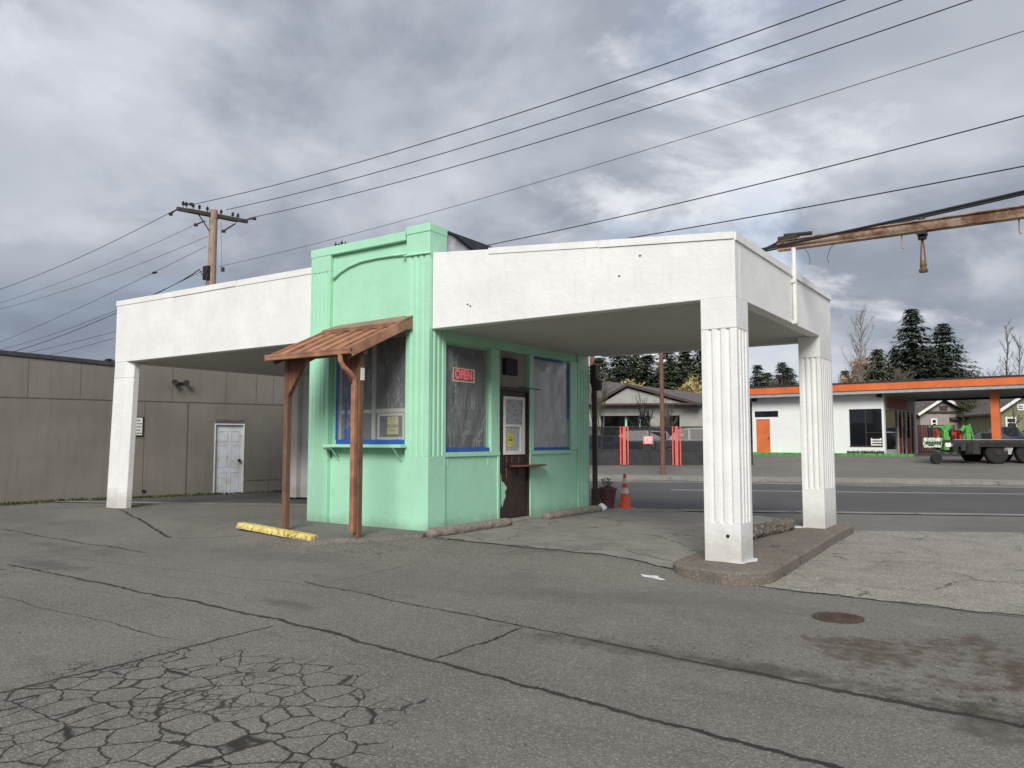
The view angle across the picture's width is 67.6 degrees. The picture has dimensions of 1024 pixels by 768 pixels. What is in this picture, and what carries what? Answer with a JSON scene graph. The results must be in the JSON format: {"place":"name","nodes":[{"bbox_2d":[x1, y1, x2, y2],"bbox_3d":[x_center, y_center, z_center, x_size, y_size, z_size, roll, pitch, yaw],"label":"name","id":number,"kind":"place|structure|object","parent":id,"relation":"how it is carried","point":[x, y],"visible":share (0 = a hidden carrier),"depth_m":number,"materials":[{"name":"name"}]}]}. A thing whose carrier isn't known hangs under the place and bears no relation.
{"place":"outdoors","nodes":[
{"label":"outdoors","id":0,"kind":"place"},
{"bbox_2d":[0,430,1023,767],"bbox_3d":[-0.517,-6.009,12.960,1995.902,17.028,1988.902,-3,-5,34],"label":"ground","id":1,"kind":"structure","parent":0,"point":[442,668],"depth_m":5.62,"materials":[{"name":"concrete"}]},
{"bbox_2d":[0,489,281,505],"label":"moss","id":2,"kind":"object","parent":1,"relation":"on","point":[35,502],"visible":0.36,"depth_m":20.30,"materials":[{"name":"green plant"}]},
{"bbox_2d":[0,350,283,503],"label":"grey building","id":3,"kind":"structure","parent":1,"relation":"on","point":[205,431],"depth_m":20.62,"materials":[{"name":"paint"}]},
{"bbox_2d":[136,417,143,435],"bbox_3d":[-10.027,1.132,20.513,0.253,0.517,0.040,3,-5,-37],"label":"notice board","id":4,"kind":"object","parent":3,"relation":"attached to","point":[139,426],"visible":0.68,"depth_m":20.53,"materials":[{"name":"white paint"}]},
{"bbox_2d":[214,425,242,493],"bbox_3d":[-8.129,2.186,21.945,0.777,2.025,0.110,3,-5,-37],"label":"door","id":5,"kind":"structure","parent":3,"relation":"in","point":[229,438],"depth_m":21.96,"materials":[{"name":"white paint"}]},
{"bbox_2d":[168,201,255,285],"bbox_3d":[-11.812,-1.609,29.781,3.059,11.133,1.882,2,-5,-28],"label":"utility pole","id":6,"kind":"object","parent":1,"relation":"on","point":[209,269],"visible":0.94,"depth_m":30.31,"materials":[{"name":"brown wood"}]},
{"bbox_2d":[30,331,115,352],"bbox_3d":[-21.602,-1.967,36.740,20.772,0.508,0.018,-3,-5,39],"label":"power line","id":7,"kind":"object","parent":6,"relation":"attached to","point":[72,342],"visible":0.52,"depth_m":35.83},
{"bbox_2d":[2,210,173,288],"bbox_3d":[-22.255,-5.883,37.025,22.158,1.429,0.022,-3,-5,36],"label":"power line","id":8,"kind":"object","parent":6,"relation":"attached to","point":[90,252],"visible":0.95,"depth_m":34.83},
{"bbox_2d":[0,225,193,302],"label":"power line","id":9,"kind":"object","parent":6,"relation":"attached to","point":[103,265],"visible":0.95,"depth_m":34.51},
{"bbox_2d":[16,279,183,350],"bbox_3d":[-22.053,-2.667,36.791,22.270,2.064,0.025,-3,-5,36],"label":"power line","id":10,"kind":"object","parent":6,"relation":"attached to","point":[94,322],"visible":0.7,"depth_m":34.88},
{"bbox_2d":[0,271,201,349],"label":"power line","id":11,"kind":"object","parent":6,"relation":"attached to","point":[90,320],"visible":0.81,"depth_m":35.66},
{"bbox_2d":[1,246,205,341],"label":"power line","id":12,"kind":"object","parent":6,"relation":"attached to","point":[107,294],"visible":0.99,"depth_m":34.32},
{"bbox_2d":[1,236,206,308],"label":"power line","id":13,"kind":"object","parent":6,"relation":"attached to","point":[112,274],"visible":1,"depth_m":34.23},
{"bbox_2d":[196,0,844,203],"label":"power line","id":14,"kind":"object","parent":6,"relation":"attached to","point":[559,99],"visible":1,"depth_m":19.34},
{"bbox_2d":[226,0,901,209],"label":"power line","id":15,"kind":"object","parent":6,"relation":"attached to","point":[603,102],"visible":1,"depth_m":19.49,"materials":[{"name":"rubber"}]},
{"bbox_2d":[251,0,971,217],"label":"power line","id":16,"kind":"object","parent":6,"relation":"attached to","point":[655,105],"visible":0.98,"depth_m":19.19,"materials":[{"name":"rubber"}]},
{"bbox_2d":[219,31,1023,266],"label":"power line","id":17,"kind":"object","parent":6,"relation":"attached to","point":[676,140],"visible":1,"depth_m":16.50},
{"bbox_2d":[489,115,1023,244],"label":"power line","id":18,"kind":"object","parent":6,"relation":"attached to","point":[777,179],"visible":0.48,"depth_m":15.38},
{"bbox_2d":[623,166,1023,238],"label":"power line","id":19,"kind":"object","parent":6,"relation":"attached to","point":[836,201],"visible":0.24,"depth_m":14.18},
{"bbox_2d":[248,518,425,546],"bbox_3d":[-3.083,2.340,11.839,3.750,0.213,1.430,-3,-5,34],"label":"asphalt apron","id":20,"kind":"object","parent":1,"relation":"on","point":[341,534],"visible":0.62,"depth_m":11.38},
{"bbox_2d":[236,522,317,540],"bbox_3d":[-3.645,2.261,11.776,2.168,0.093,0.177,-3,-5,42],"label":"parking bumper","id":21,"kind":"object","parent":20,"relation":"on","point":[287,533],"visible":1,"depth_m":11.63,"materials":[{"name":"yellow paint"}]},
{"bbox_2d":[106,222,836,562],"bbox_3d":[-2.016,0.105,14.603,14.071,4.950,6.706,-3,-5,34],"label":"service station","id":22,"kind":"object","parent":1,"relation":"on","point":[356,344],"visible":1,"depth_m":12.43,"materials":[{"name":"white paint"}]},
{"bbox_2d":[335,331,405,444],"bbox_3d":[-2.269,0.097,12.489,1.659,1.819,0.088,-3,-5,34],"label":"window","id":23,"kind":"structure","parent":22,"relation":"in","point":[375,426],"depth_m":12.47,"materials":[{"name":"grey glass"}]},
{"bbox_2d":[387,417,398,433],"bbox_3d":[-1.901,0.659,12.191,0.242,0.275,0.010,-3,-5,34],"label":"notice","id":24,"kind":"object","parent":22,"relation":"attached to","point":[394,429],"visible":1,"depth_m":12.19,"materials":[{"name":"yellow paper"}]},
{"bbox_2d":[452,367,473,382],"bbox_3d":[-0.792,-0.143,12.506,0.016,0.230,0.575,-3,-5,34],"label":"open sign","id":25,"kind":"object","parent":22,"relation":"attached to","point":[466,374],"visible":1,"depth_m":12.49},
{"bbox_2d":[446,341,489,451],"bbox_3d":[-0.750,0.232,12.534,0.084,1.762,1.216,-3,-5,34],"label":"window","id":26,"kind":"structure","parent":22,"relation":"in","point":[465,449],"depth_m":12.89,"materials":[{"name":"grey glass"}]},
{"bbox_2d":[507,432,513,447],"bbox_3d":[-0.029,0.986,13.477,0.006,0.270,0.200,-3,-5,34],"label":"notice","id":27,"kind":"object","parent":22,"relation":"attached to","point":[510,440],"visible":1,"depth_m":13.46,"materials":[{"name":"yellow paper"}]},
{"bbox_2d":[500,386,546,517],"bbox_3d":[0.208,1.235,13.666,0.401,2.320,1.358,-3,-5,34],"label":"door","id":28,"kind":"structure","parent":22,"relation":"in","point":[514,402],"depth_m":13.58,"materials":[{"name":"wood"}]},
{"bbox_2d":[534,356,568,449],"bbox_3d":[0.731,0.387,14.676,0.091,1.760,1.336,-3,-5,34],"label":"window","id":29,"kind":"structure","parent":22,"relation":"in","point":[551,403],"depth_m":14.65,"materials":[{"name":"grey glass"}]},
{"bbox_2d":[764,205,1023,324],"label":"steel beam","id":30,"kind":"structure","parent":22,"relation":"attached to","point":[958,221],"depth_m":10.57,"materials":[{"name":"metal"}]},
{"bbox_2d":[761,190,1023,249],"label":"power line","id":31,"kind":"object","parent":30,"relation":"attached to","point":[906,218],"visible":0.94,"depth_m":10.37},
{"bbox_2d":[765,193,1023,251],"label":"power line","id":32,"kind":"object","parent":30,"relation":"attached to","point":[1018,195],"visible":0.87,"depth_m":10.22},
{"bbox_2d":[916,217,928,272],"bbox_3d":[5.581,-1.888,10.404,0.120,0.746,0.180,-3,-5,34],"label":"hanging tackle","id":33,"kind":"object","parent":30,"relation":"hanging from","point":[922,235],"visible":1,"depth_m":10.37,"materials":[{"name":"metal"}]},
{"bbox_2d":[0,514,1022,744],"bbox_3d":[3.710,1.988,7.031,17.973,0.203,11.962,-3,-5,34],"label":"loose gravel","id":34,"kind":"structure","parent":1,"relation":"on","point":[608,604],"depth_m":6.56,"materials":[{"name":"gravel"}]},
{"bbox_2d":[56,501,1023,515],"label":"gutter","id":35,"kind":"object","parent":1,"relation":"on","point":[649,509],"visible":0.53,"depth_m":16.46,"materials":[{"name":"concrete"}]},
{"bbox_2d":[590,356,594,364],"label":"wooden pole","id":36,"kind":"object","parent":1,"relation":"on","point":[592,358],"visible":0.17,"depth_m":60.16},
{"bbox_2d":[589,360,613,426],"bbox_3d":[4.551,1.468,39.957,1.772,5.518,2.307,-3,-5,34],"label":"bare tree","id":37,"kind":"object","parent":1,"relation":"on","point":[604,396],"visible":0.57,"depth_m":40.00,"materials":[{"name":"brown plant"}]},
{"bbox_2d":[589,357,619,382],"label":"evergreen tree","id":38,"kind":"object","parent":1,"relation":"on","point":[599,361],"visible":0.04,"depth_m":91.99,"materials":[{"name":"green plant"}]},
{"bbox_2d":[436,508,779,568],"bbox_3d":[2.456,2.434,13.009,4.250,0.139,7.340,-3,-5,34],"label":"concrete pad","id":39,"kind":"object","parent":1,"relation":"on","point":[664,538],"visible":0.71,"depth_m":11.51,"materials":[{"name":"concrete"}]},
{"bbox_2d":[426,518,511,537],"bbox_3d":[-0.630,2.251,11.978,0.216,0.183,2.017,-3,-5,35],"label":"wheel stop","id":40,"kind":"object","parent":39,"relation":"on","point":[435,532],"visible":0.77,"depth_m":11.78,"materials":[{"name":"concrete"}]},
{"bbox_2d":[542,505,601,518],"bbox_3d":[1.172,2.441,14.531,0.207,0.175,2.016,-3,-5,35],"label":"wheel stop","id":41,"kind":"object","parent":39,"relation":"on","point":[571,512],"visible":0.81,"depth_m":14.34,"materials":[{"name":"concrete"}]},
{"bbox_2d":[599,503,606,510],"bbox_3d":[1.820,2.490,15.500,0.219,0.158,0.221,-3,-5,34],"label":"plastic bag","id":42,"kind":"object","parent":39,"relation":"on","point":[603,506],"visible":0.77,"depth_m":15.44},
{"bbox_2d":[598,478,616,507],"bbox_3d":[2.004,2.273,16.034,0.400,0.638,0.400,-3,-5,34],"label":"plant pot","id":43,"kind":"object","parent":39,"relation":"on","point":[607,496],"visible":0.98,"depth_m":15.90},
{"bbox_2d":[619,474,634,508],"bbox_3d":[2.444,2.332,16.566,0.340,0.770,0.340,-3,-5,34],"label":"traffic cone","id":44,"kind":"object","parent":39,"relation":"on","point":[624,500],"visible":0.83,"depth_m":16.50,"materials":[{"name":"orange plastic"}]},
{"bbox_2d":[605,356,639,382],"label":"evergreen tree","id":45,"kind":"object","parent":1,"relation":"on","point":[619,369],"visible":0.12,"depth_m":94.79,"materials":[{"name":"green plant"}]},
{"bbox_2d":[621,379,636,384],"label":"willow tree","id":46,"kind":"object","parent":1,"relation":"on","point":[627,381],"depth_m":71.85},
{"bbox_2d":[620,355,657,387],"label":"evergreen tree","id":47,"kind":"object","parent":1,"relation":"on","point":[631,358],"visible":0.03,"depth_m":97.90,"materials":[{"name":"green plant"}]},
{"bbox_2d":[627,391,652,425],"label":"bare tree","id":48,"kind":"object","parent":1,"relation":"on","point":[645,421],"visible":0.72,"depth_m":46.11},
{"bbox_2d":[630,354,668,388],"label":"evergreen tree","id":49,"kind":"object","parent":1,"relation":"on","point":[646,375],"visible":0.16,"depth_m":91.95,"materials":[{"name":"green plant"}]},
{"bbox_2d":[641,574,664,579],"bbox_3d":[1.588,2.167,8.603,0.320,0.032,0.160,-3,-5,34],"label":"paint mark","id":50,"kind":"object","parent":1,"relation":"on","point":[653,576],"visible":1,"depth_m":8.60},
{"bbox_2d":[643,387,679,425],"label":"bare tree","id":51,"kind":"object","parent":1,"relation":"on","point":[667,416],"visible":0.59,"depth_m":44.04,"materials":[{"name":"brown plant"}]},
{"bbox_2d":[659,353,664,474],"bbox_3d":[6.117,0.129,31.273,0.178,7.497,0.187,-3,-5,34],"label":"wooden pole","id":52,"kind":"object","parent":1,"relation":"on","point":[662,432],"visible":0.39,"depth_m":31.12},
{"bbox_2d":[589,382,751,426],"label":"house","id":53,"kind":"structure","parent":1,"relation":"on","point":[621,405],"depth_m":49.11,"materials":[{"name":"grey"}]},
{"bbox_2d":[602,416,649,426],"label":"window","id":54,"kind":"structure","parent":53,"relation":"in","point":[614,421],"depth_m":50.79,"materials":[{"name":"black glass"}]},
{"bbox_2d":[664,416,678,425],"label":"window","id":55,"kind":"structure","parent":53,"relation":"in","point":[673,420],"depth_m":50.19,"materials":[{"name":"black glass"}]},
{"bbox_2d":[650,352,690,389],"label":"evergreen tree","id":56,"kind":"object","parent":1,"relation":"on","point":[672,372],"visible":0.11,"depth_m":94.66,"materials":[{"name":"green plant"}]},
{"bbox_2d":[589,426,752,464],"bbox_3d":[3.938,2.984,35.766,14.138,2.007,0.150,-1,-4,9],"label":"chain fence","id":57,"kind":"object","parent":1,"relation":"on","point":[623,445],"visible":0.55,"depth_m":35.45,"materials":[{"name":"grey metal"}]},
{"bbox_2d":[643,436,652,443],"bbox_3d":[6.294,2.588,35.386,0.451,0.375,0.018,-1,-4,9],"label":"fence sign","id":58,"kind":"object","parent":57,"relation":"attached to","point":[647,439],"visible":1,"depth_m":35.38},
{"bbox_2d":[674,351,696,386],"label":"evergreen tree","id":59,"kind":"object","parent":1,"relation":"on","point":[686,355],"visible":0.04,"depth_m":98.05,"materials":[{"name":"green plant"}]},
{"bbox_2d":[675,372,701,393],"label":"willow tree","id":60,"kind":"object","parent":1,"relation":"on","point":[692,386],"visible":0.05,"depth_m":65.47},
{"bbox_2d":[677,351,701,390],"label":"evergreen tree","id":61,"kind":"object","parent":1,"relation":"on","point":[697,368],"visible":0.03,"depth_m":92.20,"materials":[{"name":"green plant"}]},
{"bbox_2d":[749,365,771,423],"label":"conifer tree","id":62,"kind":"object","parent":1,"relation":"on","point":[757,380],"visible":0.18,"depth_m":149.94,"materials":[{"name":"green plant"}]},
{"bbox_2d":[673,521,853,585],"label":"pump island","id":63,"kind":"structure","parent":1,"relation":"on","point":[778,556],"depth_m":9.25,"materials":[{"name":"concrete"}]},
{"bbox_2d":[729,558,757,563],"bbox_3d":[2.777,2.090,9.040,0.531,0.005,0.214,3,-5,-34],"label":"paint overspill","id":64,"kind":"object","parent":63,"relation":"on","point":[753,560],"visible":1,"depth_m":8.98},
{"bbox_2d":[753,518,794,539],"bbox_3d":[3.908,2.200,11.624,0.247,0.248,1.734,-3,-5,39],"label":"broken wheel stop","id":65,"kind":"object","parent":63,"relation":"on","point":[766,528],"visible":0.84,"depth_m":11.55,"materials":[{"name":"concrete"}]},
{"bbox_2d":[750,372,777,425],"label":"conifer tree","id":66,"kind":"object","parent":1,"relation":"on","point":[770,376],"visible":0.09,"depth_m":149.96,"materials":[{"name":"green plant"}]},
{"bbox_2d":[770,362,796,385],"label":"conifer tree","id":67,"kind":"object","parent":1,"relation":"on","point":[782,365],"visible":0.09,"depth_m":150.12,"materials":[{"name":"green plant"}]},
{"bbox_2d":[777,368,798,384],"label":"conifer tree","id":68,"kind":"object","parent":1,"relation":"on","point":[793,374],"visible":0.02,"depth_m":155.17,"materials":[{"name":"green plant"}]},
{"bbox_2d":[753,452,914,456],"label":"green kerb","id":69,"kind":"structure","parent":1,"relation":"on","point":[835,454],"depth_m":42.69,"materials":[{"name":"paint"}]},
{"bbox_2d":[847,450,883,453],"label":"planting","id":70,"kind":"object","parent":69,"relation":"on","point":[874,452],"visible":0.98,"depth_m":42.35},
{"bbox_2d":[812,612,863,623],"bbox_3d":[2.894,2.072,6.797,0.430,0.014,0.430,-3,-5,34],"label":"manhole cover","id":71,"kind":"object","parent":1,"relation":"on","point":[840,617],"visible":1,"depth_m":6.77,"materials":[{"name":"metal"}]},
{"bbox_2d":[839,370,850,381],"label":"conifer tree","id":72,"kind":"object","parent":1,"relation":"on","point":[846,371],"visible":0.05,"depth_m":150.41,"materials":[{"name":"green plant"}]},
{"bbox_2d":[840,305,875,381],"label":"birch tree","id":73,"kind":"object","parent":1,"relation":"on","point":[860,365],"visible":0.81,"depth_m":70.42,"materials":[{"name":"grey plant"}]},
{"bbox_2d":[840,355,882,382],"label":"tan tree","id":74,"kind":"object","parent":1,"relation":"on","point":[845,380],"visible":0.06,"depth_m":83.36,"materials":[{"name":"brown plant"}]},
{"bbox_2d":[856,349,894,381],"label":"fir tree","id":75,"kind":"object","parent":1,"relation":"on","point":[878,370],"visible":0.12,"depth_m":74.07,"materials":[{"name":"green plant"}]},
{"bbox_2d":[750,374,1023,453],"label":"orange station","id":76,"kind":"object","parent":1,"relation":"on","point":[864,413],"visible":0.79,"depth_m":43.41,"materials":[{"name":"paint"}]},
{"bbox_2d":[757,420,770,451],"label":"door","id":77,"kind":"structure","parent":76,"relation":"in","point":[763,426],"depth_m":46.50,"materials":[{"name":"orange paint"}]},
{"bbox_2d":[849,409,882,446],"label":"window","id":78,"kind":"structure","parent":76,"relation":"in","point":[865,424],"depth_m":42.83,"materials":[{"name":"black glass"}]},
{"bbox_2d":[871,438,882,445],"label":"window sign","id":79,"kind":"object","parent":76,"relation":"attached to","point":[877,441],"visible":1,"depth_m":42.33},
{"bbox_2d":[885,410,912,449],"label":"window","id":80,"kind":"structure","parent":76,"relation":"in","point":[891,416],"depth_m":44.05,"materials":[{"name":"black glass"}]},
{"bbox_2d":[898,416,902,453],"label":"red door","id":81,"kind":"structure","parent":76,"relation":"in","point":[900,439],"depth_m":44.87,"materials":[{"name":"paint"}]},
{"bbox_2d":[906,417,910,453],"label":"red door","id":82,"kind":"structure","parent":76,"relation":"in","point":[908,439],"depth_m":46.25,"materials":[{"name":"paint"}]},
{"bbox_2d":[760,531,1023,614],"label":"concrete pad","id":83,"kind":"object","parent":1,"relation":"on","point":[976,571],"visible":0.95,"depth_m":9.22,"materials":[{"name":"concrete"}]},
{"bbox_2d":[875,363,913,380],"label":"bushy tree","id":84,"kind":"object","parent":1,"relation":"on","point":[900,377],"visible":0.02,"depth_m":65.28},
{"bbox_2d":[884,349,917,376],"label":"fir tree","id":85,"kind":"object","parent":1,"relation":"on","point":[893,366],"visible":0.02,"depth_m":80.31,"materials":[{"name":"green plant"}]},
{"bbox_2d":[895,368,917,379],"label":"bushy tree","id":86,"kind":"object","parent":1,"relation":"on","point":[905,374],"visible":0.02,"depth_m":65.52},
{"bbox_2d":[880,308,956,380],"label":"spruce tree","id":87,"kind":"object","parent":1,"relation":"on","point":[913,357],"visible":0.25,"depth_m":78.05,"materials":[{"name":"green plant"}]},
{"bbox_2d":[917,425,954,452],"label":"slat fence","id":88,"kind":"object","parent":1,"relation":"on","point":[920,432],"visible":0.41,"depth_m":51.89,"materials":[{"name":"red wood"}]},
{"bbox_2d":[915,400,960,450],"bbox_3d":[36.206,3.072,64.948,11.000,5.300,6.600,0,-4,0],"label":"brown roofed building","id":89,"kind":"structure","parent":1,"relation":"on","point":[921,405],"depth_m":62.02,"materials":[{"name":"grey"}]},
{"bbox_2d":[916,400,963,450],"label":"house","id":90,"kind":"structure","parent":1,"relation":"on","point":[938,413],"depth_m":61.74,"materials":[{"name":"grey"}]},
{"bbox_2d":[931,418,936,424],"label":"window","id":91,"kind":"structure","parent":90,"relation":"in","point":[933,420],"depth_m":61.74,"materials":[{"name":"white glass"}]},
{"bbox_2d":[918,323,984,378],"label":"spruce tree","id":92,"kind":"object","parent":1,"relation":"on","point":[944,352],"visible":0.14,"depth_m":81.73,"materials":[{"name":"green plant"}]},
{"bbox_2d":[950,399,988,422],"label":"bare tree","id":93,"kind":"object","parent":1,"relation":"on","point":[967,405],"visible":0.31,"depth_m":60.52,"materials":[{"name":"brown plant"}]},
{"bbox_2d":[923,424,1023,463],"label":"flatbed truck","id":94,"kind":"object","parent":1,"relation":"on","point":[965,446],"visible":0.99,"depth_m":33.30,"materials":[{"name":"metal"}]},
{"bbox_2d":[958,365,999,376],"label":"bare tree","id":95,"kind":"object","parent":1,"relation":"on","point":[977,372],"visible":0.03,"depth_m":95.45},
{"bbox_2d":[956,398,1023,435],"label":"house","id":96,"kind":"structure","parent":1,"relation":"on","point":[979,416],"depth_m":57.10,"materials":[{"name":"green"}]},
{"bbox_2d":[1005,417,1016,426],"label":"window","id":97,"kind":"structure","parent":96,"relation":"in","point":[1007,424],"depth_m":55.77,"materials":[{"name":"white glass"}]},
{"bbox_2d":[1016,404,1023,409],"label":"window","id":98,"kind":"structure","parent":96,"relation":"in","point":[1021,406],"depth_m":55.75,"materials":[{"name":"white glass"}]},
{"bbox_2d":[962,428,1023,436],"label":"hedge","id":99,"kind":"object","parent":1,"relation":"on","point":[977,430],"visible":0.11,"depth_m":52.42,"materials":[{"name":"green plant"}]},
{"bbox_2d":[971,432,1021,453],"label":"parked car","id":100,"kind":"object","parent":1,"relation":"on","point":[982,435],"visible":0.05,"depth_m":49.17,"materials":[{"name":"black paint"}]},
{"bbox_2d":[998,319,1013,374],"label":"bare tree","id":101,"kind":"object","parent":1,"relation":"on","point":[1006,361],"visible":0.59,"depth_m":70.41,"materials":[{"name":"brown plant"}]},
{"bbox_2d":[988,427,1023,438],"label":"parked car","id":102,"kind":"object","parent":1,"relation":"on","point":[1016,433],"visible":0.07,"depth_m":52.16,"materials":[{"name":"blue paint"}]},
{"bbox_2d":[1007,400,1022,435],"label":"street tree","id":103,"kind":"object","parent":1,"relation":"on","point":[1013,426],"visible":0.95,"depth_m":49.39,"materials":[{"name":"brown plant"}]},
{"bbox_2d":[1009,331,1023,374],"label":"bare tree","id":104,"kind":"object","parent":1,"relation":"on","point":[1019,362],"visible":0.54,"depth_m":85.45,"materials":[{"name":"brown plant"}]},
{"bbox_2d":[0,0,1023,384],"label":"sky","id":105,"kind":"structure","parent":0,"point":[115,115],"materials":[{"name":"grey"}]},
{"bbox_2d":[87,480,1023,513],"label":"road","id":106,"kind":"structure","parent":0,"point":[914,498],"depth_m":20.15,"materials":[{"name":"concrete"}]},
{"bbox_2d":[590,480,977,486],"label":"road marking","id":107,"kind":"object","parent":106,"relation":"on","point":[904,485],"visible":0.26,"depth_m":25.76,"materials":[{"name":"white paint"}]},
{"bbox_2d":[590,476,1023,484],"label":"kerb","id":108,"kind":"structure","parent":106,"relation":"on","point":[924,482],"depth_m":26.96,"materials":[{"name":"concrete"}]},
{"bbox_2d":[884,492,986,493],"bbox_3d":[32.450,2.866,18.190,56.172,0.001,0.118,-1,-4,11],"label":"road marking","id":109,"kind":"object","parent":106,"relation":"on","point":[904,492],"visible":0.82,"depth_m":22.14,"materials":[{"name":"white paint"}]},
{"bbox_2d":[590,474,1023,481],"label":"sidewalk","id":110,"kind":"structure","parent":0,"point":[835,478],"depth_m":27.92,"materials":[{"name":"concrete"}]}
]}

